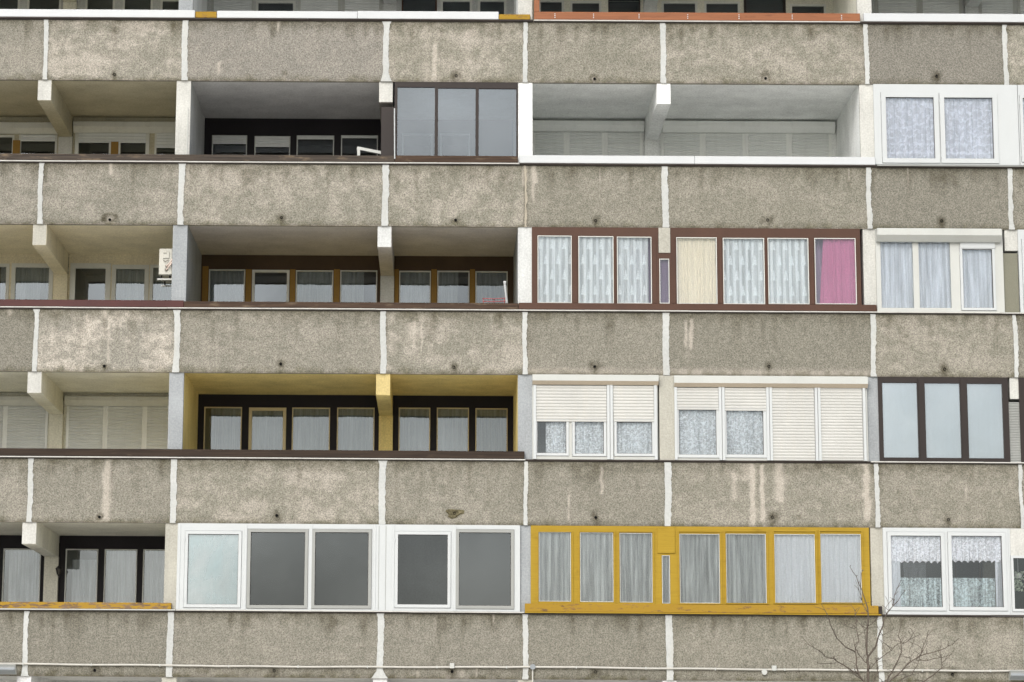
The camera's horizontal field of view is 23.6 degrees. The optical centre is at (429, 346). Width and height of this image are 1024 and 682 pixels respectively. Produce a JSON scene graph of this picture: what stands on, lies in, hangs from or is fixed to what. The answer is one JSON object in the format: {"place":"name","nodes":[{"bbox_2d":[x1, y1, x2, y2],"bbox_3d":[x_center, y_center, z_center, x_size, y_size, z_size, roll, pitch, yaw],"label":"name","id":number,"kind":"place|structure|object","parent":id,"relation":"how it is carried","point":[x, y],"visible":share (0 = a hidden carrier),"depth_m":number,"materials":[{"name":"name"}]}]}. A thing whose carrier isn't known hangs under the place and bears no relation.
{"place":"outdoors","nodes":[
{"label":"outdoors","id":0,"kind":"place"},
{"label":"ground","id":1,"kind":"structure","parent":0,"visible":0},
{"bbox_2d":[0,0,1023,681],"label":"apartment building","id":2,"kind":"structure","parent":1,"relation":"on","point":[200,138],"depth_m":45.88,"materials":[{"name":"concrete"}]},
{"bbox_2d":[0,406,4,447],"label":"window","id":3,"kind":"structure","parent":2,"relation":"in","point":[2,408],"depth_m":48.11,"materials":[{"name":"white plastic"}]},
{"bbox_2d":[0,264,9,298],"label":"window","id":4,"kind":"structure","parent":2,"relation":"in","point":[7,266],"depth_m":48.62,"materials":[{"name":"white paint"}]},
{"bbox_2d":[0,664,16,673],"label":"floodlight","id":5,"kind":"object","parent":2,"relation":"attached to","point":[8,668],"visible":1,"depth_m":44.31,"materials":[{"name":"grey plastic"}]},
{"bbox_2d":[2,548,40,601],"bbox_3d":[-7.924,4.689,47.593,0.730,1.529,0.065,0,-10,0],"label":"window","id":6,"kind":"structure","parent":2,"relation":"in","point":[4,549],"depth_m":47.63,"materials":[{"name":"glass"}]},
{"bbox_2d":[8,550,39,601],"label":"curtain","id":7,"kind":"object","parent":2,"relation":"hanging from","point":[26,560],"visible":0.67,"depth_m":47.72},
{"bbox_2d":[0,267,48,299],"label":"curtain","id":8,"kind":"object","parent":2,"relation":"hanging from","point":[30,283],"visible":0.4,"depth_m":48.72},
{"bbox_2d":[4,406,47,447],"bbox_3d":[-7.914,1.930,48.067,0.842,1.528,0.084,0,-10,0],"label":"window","id":9,"kind":"structure","parent":2,"relation":"in","point":[25,426],"depth_m":48.10,"materials":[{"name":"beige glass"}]},
{"bbox_2d":[10,263,52,299],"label":"window","id":10,"kind":"structure","parent":2,"relation":"in","point":[14,265],"depth_m":48.64,"materials":[{"name":"white paint"}]},
{"bbox_2d":[19,135,56,153],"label":"window","id":11,"kind":"structure","parent":2,"relation":"in","point":[21,137],"depth_m":49.11,"materials":[{"name":"white paint"}]},
{"bbox_2d":[64,549,97,601],"bbox_3d":[-6.761,4.696,47.588,0.632,1.528,0.065,0,-10,0],"label":"window","id":12,"kind":"structure","parent":2,"relation":"in","point":[66,549],"depth_m":47.62,"materials":[{"name":"glass"}]},
{"bbox_2d":[71,559,96,601],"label":"curtain","id":13,"kind":"object","parent":2,"relation":"hanging from","point":[81,592],"visible":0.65,"depth_m":47.69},
{"bbox_2d":[65,406,105,448],"bbox_3d":[-6.748,1.935,48.063,0.764,1.533,0.084,0,-10,0],"label":"window","id":14,"kind":"structure","parent":2,"relation":"in","point":[84,429],"depth_m":48.09,"materials":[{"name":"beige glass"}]},
{"bbox_2d":[69,263,110,299],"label":"window","id":15,"kind":"structure","parent":2,"relation":"in","point":[73,266],"depth_m":48.64,"materials":[{"name":"white paint"}]},
{"bbox_2d":[75,133,149,153],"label":"window","id":16,"kind":"structure","parent":2,"relation":"in","point":[79,137],"depth_m":49.10,"materials":[{"name":"white paint"}]},
{"bbox_2d":[105,550,135,602],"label":"curtain","id":17,"kind":"object","parent":2,"relation":"hanging from","point":[124,580],"visible":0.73,"depth_m":47.71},
{"bbox_2d":[103,549,137,602],"bbox_3d":[-6.003,4.701,47.585,0.634,1.529,0.065,0,-10,0],"label":"window","id":18,"kind":"structure","parent":2,"relation":"in","point":[105,549],"depth_m":47.63,"materials":[{"name":"glass"}]},
{"bbox_2d":[105,406,144,448],"bbox_3d":[-5.981,1.938,48.060,0.766,1.536,0.084,0,-10,0],"label":"window","id":19,"kind":"structure","parent":2,"relation":"in","point":[124,425],"depth_m":48.09,"materials":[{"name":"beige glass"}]},
{"bbox_2d":[111,265,148,299],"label":"window","id":20,"kind":"structure","parent":2,"relation":"in","point":[114,267],"depth_m":48.62,"materials":[{"name":"white paint"}]},
{"bbox_2d":[116,268,171,299],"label":"curtain","id":21,"kind":"object","parent":2,"relation":"hanging from","point":[135,290],"visible":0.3,"depth_m":48.70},
{"bbox_2d":[149,265,158,299],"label":"window","id":22,"kind":"structure","parent":2,"relation":"in","point":[152,267],"depth_m":48.61,"materials":[{"name":"white paint"}]},
{"bbox_2d":[144,551,164,602],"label":"curtain","id":23,"kind":"object","parent":2,"relation":"hanging from","point":[154,578],"visible":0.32,"depth_m":47.70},
{"bbox_2d":[144,406,167,448],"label":"window","id":24,"kind":"structure","parent":2,"relation":"in","point":[156,417],"depth_m":48.09,"materials":[{"name":"white plastic"}]},
{"bbox_2d":[157,249,171,286],"bbox_3d":[-4.956,-1.345,46.512,0.340,0.884,0.861,0,-10,0],"label":"air conditioner","id":25,"kind":"object","parent":2,"relation":"attached to","point":[165,265],"visible":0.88,"depth_m":46.18,"materials":[{"name":"white plastic"}]},
{"bbox_2d":[154,133,174,153],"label":"window","id":26,"kind":"structure","parent":2,"relation":"in","point":[162,140],"depth_m":49.08,"materials":[{"name":"white paint"}]},
{"bbox_2d":[203,407,241,449],"bbox_3d":[-4.059,1.952,48.061,0.740,1.535,0.065,0,-10,0],"label":"window","id":27,"kind":"structure","parent":2,"relation":"in","point":[204,407],"depth_m":48.12,"materials":[{"name":"beige plastic"}]},
{"bbox_2d":[211,408,240,449],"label":"curtain","id":28,"kind":"object","parent":2,"relation":"hanging from","point":[226,422],"visible":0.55,"depth_m":48.21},
{"bbox_2d":[208,269,244,301],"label":"window","id":29,"kind":"structure","parent":2,"relation":"in","point":[209,269],"depth_m":48.64,"materials":[{"name":"white paint"}]},
{"bbox_2d":[210,271,243,301],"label":"curtain","id":30,"kind":"object","parent":2,"relation":"hanging from","point":[230,288],"visible":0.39,"depth_m":48.70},
{"bbox_2d":[212,135,246,154],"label":"window","id":31,"kind":"structure","parent":2,"relation":"in","point":[216,139],"depth_m":49.08,"materials":[{"name":"white paint"}]},
{"bbox_2d":[211,0,254,11],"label":"window","id":32,"kind":"structure","parent":2,"relation":"in","point":[216,5],"depth_m":49.56,"materials":[{"name":"white plastic"}]},
{"bbox_2d":[248,407,285,449],"bbox_3d":[-3.185,1.960,48.057,0.731,1.528,0.065,0,-10,0],"label":"window","id":33,"kind":"structure","parent":2,"relation":"in","point":[251,409],"depth_m":48.11,"materials":[{"name":"beige plastic"}]},
{"bbox_2d":[252,411,282,449],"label":"curtain","id":34,"kind":"object","parent":2,"relation":"hanging from","point":[267,430],"visible":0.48,"depth_m":48.19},
{"bbox_2d":[252,270,289,301],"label":"window","id":35,"kind":"structure","parent":2,"relation":"in","point":[253,271],"depth_m":48.61,"materials":[{"name":"white paint"}]},
{"bbox_2d":[254,136,289,154],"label":"window","id":36,"kind":"structure","parent":2,"relation":"in","point":[260,141],"depth_m":49.07,"materials":[{"name":"white paint"}]},
{"bbox_2d":[256,0,295,10],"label":"window","id":37,"kind":"structure","parent":2,"relation":"in","point":[258,2],"depth_m":49.59,"materials":[{"name":"white paint"}]},
{"bbox_2d":[293,409,328,449],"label":"curtain","id":38,"kind":"object","parent":2,"relation":"hanging from","point":[310,429],"visible":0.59,"depth_m":48.20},
{"bbox_2d":[297,272,331,301],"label":"curtain","id":39,"kind":"object","parent":2,"relation":"hanging from","point":[314,286],"visible":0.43,"depth_m":48.69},
{"bbox_2d":[296,270,332,301],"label":"window","id":40,"kind":"structure","parent":2,"relation":"in","point":[296,270],"depth_m":48.63,"materials":[{"name":"white paint"}]},
{"bbox_2d":[297,135,333,154],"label":"window","id":41,"kind":"structure","parent":2,"relation":"in","point":[313,137],"depth_m":49.08,"materials":[{"name":"white paint"}]},
{"bbox_2d":[298,0,340,10],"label":"window","id":42,"kind":"structure","parent":2,"relation":"in","point":[303,5],"depth_m":49.56,"materials":[{"name":"white plastic"}]},
{"bbox_2d":[341,272,363,301],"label":"curtain","id":43,"kind":"object","parent":2,"relation":"hanging from","point":[352,286],"visible":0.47,"depth_m":48.69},
{"bbox_2d":[338,409,373,449],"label":"curtain","id":44,"kind":"object","parent":2,"relation":"hanging from","point":[355,431],"visible":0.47,"depth_m":48.19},
{"bbox_2d":[337,408,374,449],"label":"window","id":45,"kind":"structure","parent":2,"relation":"in","point":[337,408],"depth_m":48.11,"materials":[{"name":"beige"}]},
{"bbox_2d":[340,270,376,301],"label":"window","id":46,"kind":"structure","parent":2,"relation":"in","point":[340,270],"depth_m":48.63,"materials":[{"name":"white paint"}]},
{"bbox_2d":[341,135,377,155],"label":"window","id":47,"kind":"structure","parent":2,"relation":"in","point":[342,136],"depth_m":49.08,"materials":[{"name":"white paint"}]},
{"bbox_2d":[342,0,381,12],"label":"window","id":48,"kind":"structure","parent":2,"relation":"in","point":[347,5],"depth_m":49.56,"materials":[{"name":"white plastic"}]},
{"bbox_2d":[399,409,428,450],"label":"curtain","id":49,"kind":"object","parent":2,"relation":"hanging from","point":[412,420],"visible":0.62,"depth_m":48.19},
{"bbox_2d":[400,272,429,302],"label":"curtain","id":50,"kind":"object","parent":2,"relation":"hanging from","point":[416,289],"visible":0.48,"depth_m":48.68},
{"bbox_2d":[402,134,432,155],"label":"window","id":51,"kind":"structure","parent":2,"relation":"in","point":[403,135],"depth_m":49.10,"materials":[{"name":"white plastic"}]},
{"bbox_2d":[438,272,457,302],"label":"curtain","id":52,"kind":"object","parent":2,"relation":"hanging from","point":[447,289],"visible":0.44,"depth_m":48.68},
{"bbox_2d":[438,409,467,450],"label":"curtain","id":53,"kind":"object","parent":2,"relation":"hanging from","point":[456,440],"visible":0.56,"depth_m":48.19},
{"bbox_2d":[440,134,469,155],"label":"window","id":54,"kind":"structure","parent":2,"relation":"in","point":[441,135],"depth_m":49.10,"materials":[{"name":"white plastic"}]},
{"bbox_2d":[476,410,506,450],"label":"curtain","id":55,"kind":"object","parent":2,"relation":"hanging from","point":[491,425],"visible":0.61,"depth_m":48.18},
{"bbox_2d":[476,273,506,302],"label":"curtain","id":56,"kind":"object","parent":2,"relation":"hanging from","point":[489,281],"visible":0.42,"depth_m":48.68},
{"bbox_2d":[475,408,507,450],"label":"window","id":57,"kind":"structure","parent":2,"relation":"in","point":[476,409],"depth_m":48.11,"materials":[{"name":"beige"}]},
{"bbox_2d":[0,663,1009,681],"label":"conduit","id":58,"kind":"object","parent":2,"relation":"attached to","point":[763,671],"visible":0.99,"depth_m":44.46,"materials":[{"name":"white plastic"}]},
{"bbox_2d":[533,132,566,154],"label":"window","id":59,"kind":"structure","parent":2,"relation":"in","point":[544,143],"depth_m":49.05,"materials":[{"name":"white plastic"}]},
{"bbox_2d":[537,236,570,302],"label":"curtain","id":60,"kind":"object","parent":2,"relation":"hanging from","point":[553,269],"visible":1,"depth_m":45.85,"materials":[{"name":"white fabric"}]},
{"bbox_2d":[539,533,569,601],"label":"curtain","id":61,"kind":"object","parent":2,"relation":"hanging from","point":[565,537],"visible":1,"depth_m":44.89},
{"bbox_2d":[546,422,565,452],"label":"curtain","id":62,"kind":"object","parent":2,"relation":"hanging from","point":[554,446],"visible":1,"depth_m":45.28,"materials":[{"name":"fabric"}]},
{"bbox_2d":[570,1,600,11],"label":"window","id":63,"kind":"structure","parent":2,"relation":"in","point":[571,2],"depth_m":49.56,"materials":[{"name":"white paint"}]},
{"bbox_2d":[567,132,604,155],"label":"window","id":64,"kind":"structure","parent":2,"relation":"in","point":[577,143],"depth_m":49.05,"materials":[{"name":"white plastic"}]},
{"bbox_2d":[575,422,602,452],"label":"curtain","id":65,"kind":"object","parent":2,"relation":"hanging from","point":[586,429],"visible":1,"depth_m":45.28,"materials":[{"name":"fabric"}]},
{"bbox_2d":[579,237,612,302],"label":"curtain","id":66,"kind":"object","parent":2,"relation":"hanging from","point":[595,270],"visible":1,"depth_m":45.85,"materials":[{"name":"white fabric"}]},
{"bbox_2d":[581,533,612,600],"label":"curtain","id":67,"kind":"object","parent":2,"relation":"hanging from","point":[600,578],"visible":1,"depth_m":44.90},
{"bbox_2d":[605,132,642,155],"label":"window","id":68,"kind":"structure","parent":2,"relation":"in","point":[616,144],"depth_m":49.05,"materials":[{"name":"white plastic"}]},
{"bbox_2d":[618,238,648,302],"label":"curtain","id":69,"kind":"object","parent":2,"relation":"hanging from","point":[632,270],"visible":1,"depth_m":45.85,"materials":[{"name":"white fabric"}]},
{"bbox_2d":[617,423,651,452],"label":"curtain","id":70,"kind":"object","parent":2,"relation":"hanging from","point":[634,432],"visible":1,"depth_m":45.27,"materials":[{"name":"fabric"}]},
{"bbox_2d":[619,534,652,602],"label":"curtain","id":71,"kind":"object","parent":2,"relation":"hanging from","point":[635,595],"visible":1,"depth_m":44.88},
{"bbox_2d":[648,238,650,302],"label":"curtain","id":72,"kind":"object","parent":2,"relation":"hanging from","point":[649,270],"visible":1,"depth_m":45.98,"materials":[{"name":"white fabric"}]},
{"bbox_2d":[660,260,668,302],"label":"curtain","id":73,"kind":"object","parent":2,"relation":"hanging from","point":[664,293],"visible":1,"depth_m":45.81,"materials":[{"name":"purple fabric"}]},
{"bbox_2d":[662,1,696,12],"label":"window","id":74,"kind":"structure","parent":2,"relation":"in","point":[663,2],"depth_m":49.56,"materials":[{"name":"white paint"}]},
{"bbox_2d":[661,133,702,156],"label":"window","id":75,"kind":"structure","parent":2,"relation":"in","point":[672,144],"depth_m":49.04,"materials":[{"name":"white glass"}]},
{"bbox_2d":[677,239,715,302],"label":"curtain","id":76,"kind":"object","parent":2,"relation":"hanging from","point":[696,270],"visible":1,"depth_m":45.84,"materials":[{"name":"beige fabric"}]},
{"bbox_2d":[679,410,715,453],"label":"curtain","id":77,"kind":"object","parent":2,"relation":"hanging from","point":[690,430],"visible":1,"depth_m":45.29,"materials":[{"name":"fabric"}]},
{"bbox_2d":[680,535,718,602],"bbox_3d":[4.941,4.054,44.875,0.811,1.366,0.049,0,-10,0],"label":"curtain","id":78,"kind":"object","parent":2,"relation":"hanging from","point":[701,590],"visible":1,"depth_m":44.87,"materials":[{"name":"fabric"}]},
{"bbox_2d":[704,1,739,12],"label":"window","id":79,"kind":"structure","parent":2,"relation":"in","point":[705,2],"depth_m":49.56,"materials":[{"name":"white paint"}]},
{"bbox_2d":[703,133,745,155],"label":"window","id":80,"kind":"structure","parent":2,"relation":"in","point":[714,144],"depth_m":49.04,"materials":[{"name":"white glass"}]},
{"bbox_2d":[723,239,763,303],"bbox_3d":[5.872,-1.444,45.845,0.828,1.350,0.050,0,-10,0],"label":"curtain","id":81,"kind":"object","parent":2,"relation":"hanging from","point":[743,273],"visible":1,"depth_m":45.84,"materials":[{"name":"white fabric"}]},
{"bbox_2d":[727,411,762,453],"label":"curtain","id":82,"kind":"object","parent":2,"relation":"hanging from","point":[735,421],"visible":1,"depth_m":45.29,"materials":[{"name":"fabric"}]},
{"bbox_2d":[726,534,765,602],"bbox_3d":[5.790,4.051,44.873,0.810,1.366,0.050,0,-10,0],"label":"curtain","id":83,"kind":"object","parent":2,"relation":"hanging from","point":[759,586],"visible":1,"depth_m":44.87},
{"bbox_2d":[745,133,788,156],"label":"window","id":84,"kind":"structure","parent":2,"relation":"in","point":[758,144],"depth_m":49.04,"materials":[{"name":"white plastic"}]},
{"bbox_2d":[768,239,807,303],"bbox_3d":[6.705,-1.443,45.843,0.816,1.349,0.046,0,-10,0],"label":"curtain","id":85,"kind":"object","parent":2,"relation":"hanging from","point":[788,271],"visible":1,"depth_m":45.84,"materials":[{"name":"white fabric"}]},
{"bbox_2d":[775,535,814,602],"bbox_3d":[6.676,4.057,44.868,0.827,1.384,0.032,0,-10,0],"label":"curtain","id":86,"kind":"object","parent":2,"relation":"hanging from","point":[794,567],"visible":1,"depth_m":44.87,"materials":[{"name":"fabric"}]},
{"bbox_2d":[790,4,825,12],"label":"window","id":87,"kind":"structure","parent":2,"relation":"in","point":[791,5],"depth_m":49.54,"materials":[{"name":"white paint"}]},
{"bbox_2d":[789,134,831,156],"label":"window","id":88,"kind":"structure","parent":2,"relation":"in","point":[802,145],"depth_m":49.04,"materials":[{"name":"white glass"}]},
{"bbox_2d":[815,239,822,302],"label":"curtain","id":89,"kind":"object","parent":2,"relation":"hanging from","point":[818,250],"visible":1,"depth_m":46.02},
{"bbox_2d":[820,239,855,303],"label":"curtain","id":90,"kind":"object","parent":2,"relation":"hanging from","point":[838,273],"visible":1,"depth_m":45.83,"materials":[{"name":"pink fabric"}]},
{"bbox_2d":[821,535,860,602],"bbox_3d":[7.527,4.052,44.866,0.815,1.382,0.031,0,-10,0],"label":"curtain","id":91,"kind":"object","parent":2,"relation":"hanging from","point":[840,554],"visible":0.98,"depth_m":44.87,"materials":[{"name":"fabric"}]},
{"bbox_2d":[880,242,912,307],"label":"curtain","id":92,"kind":"object","parent":2,"relation":"hanging from","point":[896,277],"visible":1,"depth_m":45.79,"materials":[{"name":"fabric"}]},
{"bbox_2d":[892,561,900,605],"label":"side curtain","id":93,"kind":"object","parent":2,"relation":"hanging from","point":[896,575],"visible":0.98,"depth_m":44.84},
{"bbox_2d":[875,0,918,12],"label":"window","id":94,"kind":"structure","parent":2,"relation":"in","point":[882,6],"depth_m":49.52,"materials":[{"name":"white plastic"}]},
{"bbox_2d":[882,383,917,457],"bbox_3d":[8.702,1.360,45.335,0.723,1.476,0.005,0,-10,0],"label":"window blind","id":95,"kind":"object","parent":2,"relation":"attached to","point":[900,430],"depth_m":45.34,"materials":[{"name":"fabric"}]},
{"bbox_2d":[886,98,934,157],"bbox_3d":[9.061,-4.153,46.279,0.995,1.294,0.046,0,-10,0],"label":"curtain","id":96,"kind":"object","parent":2,"relation":"hanging from","point":[910,127],"visible":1,"depth_m":46.27,"materials":[{"name":"fabric"}]},
{"bbox_2d":[902,561,928,606],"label":"window","id":97,"kind":"structure","parent":2,"relation":"in","point":[927,580],"depth_m":47.54,"materials":[{"name":"glass"}]},
{"bbox_2d":[891,536,940,562],"bbox_3d":[8.911,3.685,44.905,1.004,0.575,0.081,0,-10,0],"label":"valance","id":98,"kind":"object","parent":2,"relation":"hanging from","point":[913,549],"visible":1,"depth_m":44.91,"materials":[{"name":"fabric"}]},
{"bbox_2d":[900,578,941,606],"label":"cafe curtain","id":99,"kind":"object","parent":2,"relation":"hanging from","point":[924,592],"visible":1,"depth_m":44.77,"materials":[{"name":"fabric"}]},
{"bbox_2d":[918,242,950,307],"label":"curtain","id":100,"kind":"object","parent":2,"relation":"hanging from","point":[934,276],"visible":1,"depth_m":45.78,"materials":[{"name":"fabric"}]},
{"bbox_2d":[920,0,961,13],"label":"window","id":101,"kind":"structure","parent":2,"relation":"in","point":[929,6],"depth_m":49.52,"materials":[{"name":"white plastic"}]},
{"bbox_2d":[925,384,960,457],"bbox_3d":[9.482,1.358,45.334,0.720,1.474,0.005,0,-10,0],"label":"window blind","id":102,"kind":"object","parent":2,"relation":"attached to","point":[942,414],"depth_m":45.33,"materials":[{"name":"fabric"}]},
{"bbox_2d":[944,98,992,158],"bbox_3d":[10.168,-4.146,46.276,1.000,1.291,0.049,0,-10,0],"label":"curtain","id":103,"kind":"object","parent":2,"relation":"hanging from","point":[968,129],"visible":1,"depth_m":46.27,"materials":[{"name":"fabric"}]},
{"bbox_2d":[953,578,994,606],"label":"cafe curtain","id":104,"kind":"object","parent":2,"relation":"hanging from","point":[965,599],"visible":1,"depth_m":44.77,"materials":[{"name":"fabric"}]},
{"bbox_2d":[951,536,1000,562],"bbox_3d":[10.028,3.678,44.904,0.999,0.573,0.079,0,-10,0],"label":"valance","id":105,"kind":"object","parent":2,"relation":"hanging from","point":[976,548],"visible":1,"depth_m":44.90,"materials":[{"name":"fabric"}]},
{"bbox_2d":[962,250,992,307],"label":"curtain","id":106,"kind":"object","parent":2,"relation":"hanging from","point":[977,280],"visible":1,"depth_m":45.77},
{"bbox_2d":[967,384,1003,457],"bbox_3d":[10.274,1.356,45.331,0.727,1.472,0.005,0,-10,0],"label":"window blind","id":107,"kind":"object","parent":2,"relation":"attached to","point":[985,427],"depth_m":45.33,"materials":[{"name":"fabric"}]},
{"bbox_2d":[979,0,1015,13],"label":"window","id":108,"kind":"structure","parent":2,"relation":"in","point":[988,6],"depth_m":49.52,"materials":[{"name":"white plastic"}]},
{"bbox_2d":[995,557,1002,606],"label":"side curtain","id":109,"kind":"object","parent":2,"relation":"hanging from","point":[998,579],"visible":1,"depth_m":44.83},
{"bbox_2d":[1008,670,1023,679],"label":"floodlight","id":110,"kind":"object","parent":2,"relation":"attached to","point":[1016,674],"visible":1,"depth_m":44.23,"materials":[{"name":"grey plastic"}]},
{"bbox_2d":[1014,559,1023,591],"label":"hanging plant","id":111,"kind":"object","parent":2,"relation":"hanging from","point":[1017,576],"visible":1,"depth_m":44.92,"materials":[{"name":"green plant"}]},
{"label":"pavement","id":112,"kind":"structure","parent":0,"visible":0},
{"bbox_2d":[796,565,958,681],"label":"tree","id":113,"kind":"object","parent":112,"relation":"on","point":[866,647],"visible":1,"depth_m":41.06,"materials":[{"name":"brown plant"}]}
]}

